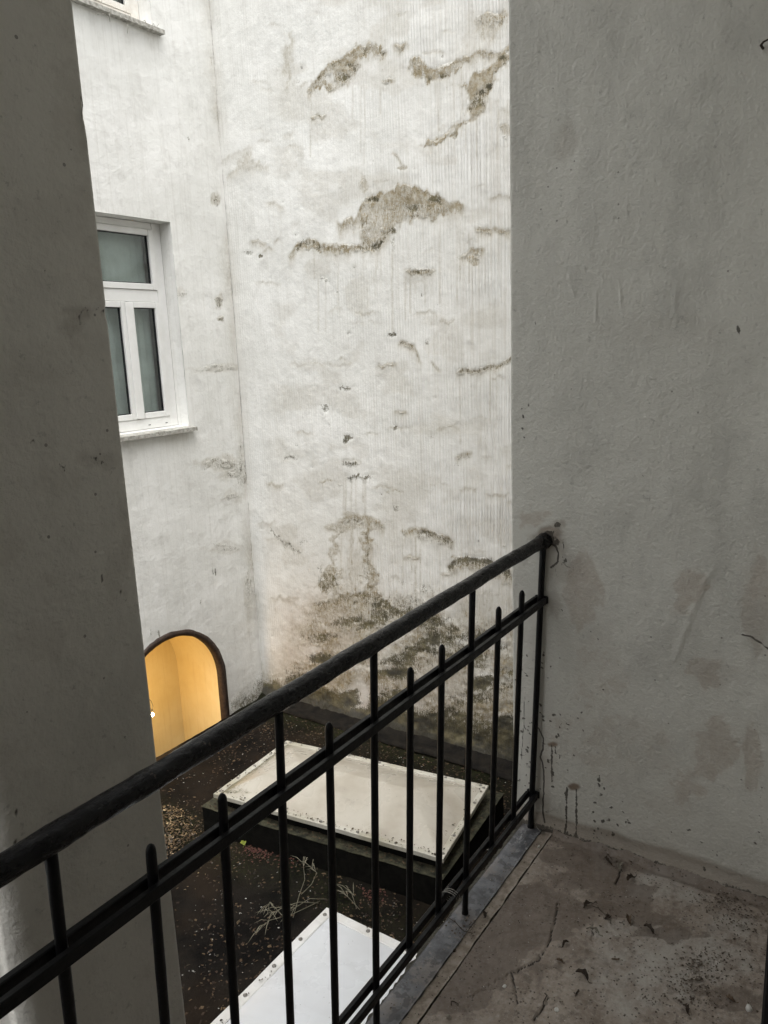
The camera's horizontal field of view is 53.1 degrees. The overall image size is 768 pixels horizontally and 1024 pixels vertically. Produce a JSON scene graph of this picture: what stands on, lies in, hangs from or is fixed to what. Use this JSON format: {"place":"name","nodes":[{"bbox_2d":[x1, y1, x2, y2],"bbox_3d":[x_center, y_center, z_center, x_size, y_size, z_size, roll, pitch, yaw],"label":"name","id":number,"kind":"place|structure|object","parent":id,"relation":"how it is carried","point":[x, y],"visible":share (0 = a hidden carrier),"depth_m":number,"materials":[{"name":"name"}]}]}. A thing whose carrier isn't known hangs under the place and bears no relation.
{"place":"outdoors","nodes":[
{"label":"outdoors","id":0,"kind":"place"},
{"bbox_2d":[71,0,262,756],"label":"courtyard house","id":1,"kind":"structure","parent":0,"point":[150,111],"depth_m":6.11,"materials":[{"name":"white paint"}]},
{"bbox_2d":[71,0,164,35],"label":"window","id":2,"kind":"structure","parent":1,"relation":"in","point":[132,12],"depth_m":5.56,"materials":[{"name":"paint"}]},
{"bbox_2d":[95,211,197,441],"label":"window","id":3,"kind":"structure","parent":1,"relation":"in","point":[137,258],"depth_m":5.95,"materials":[{"name":"white paint"}]},
{"bbox_2d":[156,693,511,1023],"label":"courtyard roof","id":4,"kind":"structure","parent":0,"point":[188,899],"depth_m":4.64,"materials":[{"name":"soil"}]},
{"bbox_2d":[0,0,185,1023],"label":"pillar","id":5,"kind":"structure","parent":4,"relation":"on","point":[76,728],"depth_m":1.17,"materials":[{"name":"paint"}]},
{"bbox_2d":[161,805,208,889],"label":"pale leaf litter","id":6,"kind":"object","parent":4,"relation":"on","point":[176,829],"visible":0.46,"depth_m":5.29,"materials":[{"name":"beige plant"}]},
{"bbox_2d":[247,856,326,943],"bbox_3d":[-0.525,2.273,4.536,0.353,0.053,0.796,1,12,16],"label":"dead plant","id":7,"kind":"object","parent":4,"relation":"on","point":[273,912],"visible":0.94,"depth_m":4.46,"materials":[{"name":"plant"}]},
{"bbox_2d":[211,908,416,1023],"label":"skylight","id":8,"kind":"object","parent":4,"relation":"on","point":[263,1001],"visible":0.58,"depth_m":3.66,"materials":[{"name":"white plastic"}]},
{"bbox_2d":[243,845,385,903],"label":"red leaf litter","id":9,"kind":"object","parent":4,"relation":"on","point":[259,849],"visible":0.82,"depth_m":4.96,"materials":[{"name":"red plant"}]},
{"bbox_2d":[162,715,509,1023],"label":"leaf litter","id":10,"kind":"object","parent":4,"relation":"on","point":[270,959],"visible":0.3,"depth_m":4.63,"materials":[{"name":"brown plant"}]},
{"bbox_2d":[170,720,508,1008],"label":"paint flakes","id":11,"kind":"object","parent":4,"relation":"on","point":[277,872],"visible":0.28,"depth_m":4.62,"materials":[{"name":"white paint"}]},
{"bbox_2d":[336,884,359,909],"bbox_3d":[-0.198,2.256,4.565,0.232,0.047,0.144,6,14,33],"label":"dead plant","id":12,"kind":"object","parent":4,"relation":"on","point":[347,894],"visible":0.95,"depth_m":4.54,"materials":[{"name":"plant"}]},
{"bbox_2d":[201,741,503,907],"bbox_3d":[-0.213,1.958,5.228,1.816,0.444,0.973,4,13,27],"label":"skylight","id":13,"kind":"object","parent":4,"relation":"on","point":[352,781],"visible":0.73,"depth_m":4.88,"materials":[{"name":"plastic"}]},
{"bbox_2d":[208,742,496,1022],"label":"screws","id":14,"kind":"object","parent":13,"relation":"on","point":[341,840],"visible":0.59,"depth_m":4.78,"materials":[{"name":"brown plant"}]},
{"bbox_2d":[209,0,513,760],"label":"back wall","id":15,"kind":"structure","parent":4,"relation":"on","point":[365,150],"depth_m":5.86,"materials":[{"name":"white paint"}]},
{"bbox_2d":[283,702,512,780],"bbox_3d":[0.395,1.890,6.158,3.600,0.058,0.169,6,14,33],"label":"gutter strip","id":16,"kind":"object","parent":4,"relation":"on","point":[455,754],"visible":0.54,"depth_m":6.28,"materials":[{"name":"grey metal"}]},
{"bbox_2d":[365,823,767,1023],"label":"balcony floor","id":17,"kind":"structure","parent":0,"point":[502,941],"depth_m":2.05,"materials":[{"name":"concrete"}]},
{"bbox_2d":[0,533,552,1023],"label":"railing","id":18,"kind":"object","parent":17,"relation":"on","point":[58,957],"visible":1,"depth_m":1.47,"materials":[{"name":"black metal"}]},
{"bbox_2d":[390,823,767,1023],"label":"floor grit","id":19,"kind":"object","parent":17,"relation":"on","point":[699,976],"visible":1,"depth_m":2.00,"materials":[{"name":"grey gravel"}]},
{"bbox_2d":[575,968,591,983],"bbox_3d":[0.507,1.169,1.944,0.018,0.020,0.052,-11,15,-35],"label":"dry leaf","id":20,"kind":"object","parent":17,"relation":"on","point":[583,971],"visible":1,"depth_m":1.95,"materials":[{"name":"brown plant"}]},
{"bbox_2d":[583,900,594,907],"bbox_3d":[0.583,1.117,2.198,0.045,0.011,0.018,-10,14,-30],"label":"dry leaf","id":21,"kind":"object","parent":17,"relation":"on","point":[586,902],"visible":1,"depth_m":2.20,"materials":[{"name":"plant"}]},
{"bbox_2d":[586,925,601,935],"bbox_3d":[0.575,1.137,2.094,0.048,0.014,0.014,9,16,43],"label":"dry leaf","id":22,"kind":"object","parent":17,"relation":"on","point":[592,927],"visible":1,"depth_m":2.10,"materials":[{"name":"brown plant"}]},
{"bbox_2d":[426,857,766,1023],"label":"floor flakes","id":23,"kind":"object","parent":17,"relation":"on","point":[581,950],"visible":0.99,"depth_m":2.01,"materials":[{"name":"paint"}]},
{"bbox_2d":[617,861,623,870],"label":"dry leaf","id":24,"kind":"object","parent":17,"relation":"on","point":[620,863],"visible":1,"depth_m":2.35,"materials":[{"name":"plant"}]},
{"bbox_2d":[626,913,631,925],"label":"dry leaf","id":25,"kind":"object","parent":17,"relation":"on","point":[628,917],"visible":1,"depth_m":2.13,"materials":[{"name":"plant"}]},
{"bbox_2d":[626,873,636,880],"bbox_3d":[0.740,1.087,2.294,0.040,0.016,0.017,-5,12,-12],"label":"dry leaf","id":26,"kind":"object","parent":17,"relation":"on","point":[629,876],"visible":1,"depth_m":2.29,"materials":[{"name":"brown plant"}]},
{"bbox_2d":[643,923,655,934],"bbox_3d":[0.726,1.131,2.089,0.015,0.016,0.049,-8,13,-24],"label":"dry leaf","id":27,"kind":"object","parent":17,"relation":"on","point":[649,926],"visible":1,"depth_m":2.09,"materials":[{"name":"brown plant"}]},
{"bbox_2d":[683,1004,689,1014],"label":"dry leaf","id":28,"kind":"object","parent":17,"relation":"on","point":[687,1007],"visible":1,"depth_m":1.84,"materials":[{"name":"plant"}]},
{"bbox_2d":[726,994,738,1002],"bbox_3d":[0.840,1.178,1.859,0.012,0.012,0.032,-11,15,-35],"label":"dry leaf","id":29,"kind":"object","parent":17,"relation":"on","point":[729,996],"visible":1,"depth_m":1.86,"materials":[{"name":"brown plant"}]},
{"bbox_2d":[746,1004,752,1011],"bbox_3d":[0.872,1.185,1.840,0.016,0.011,0.019,-4,12,-9],"label":"pebble","id":30,"kind":"object","parent":17,"relation":"on","point":[749,1008],"visible":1,"depth_m":1.83,"materials":[{"name":"stone"}]},
{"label":"rear wall","id":31,"kind":"structure","parent":17,"relation":"on","visible":0},
{"bbox_2d":[761,934,767,1023],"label":"door frame","id":32,"kind":"object","parent":31,"relation":"attached to","point":[764,1018],"visible":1,"depth_m":0.63,"materials":[{"name":"black paint"}]},
{"bbox_2d":[509,0,767,898],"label":"side wall","id":33,"kind":"structure","parent":0,"point":[639,280],"depth_m":2.13,"materials":[{"name":"grey paint"}]},
{"bbox_2d":[760,39,767,49],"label":"wall hook","id":34,"kind":"object","parent":33,"relation":"attached to","point":[762,46],"depth_m":1.78,"materials":[{"name":"black metal"}]}
]}

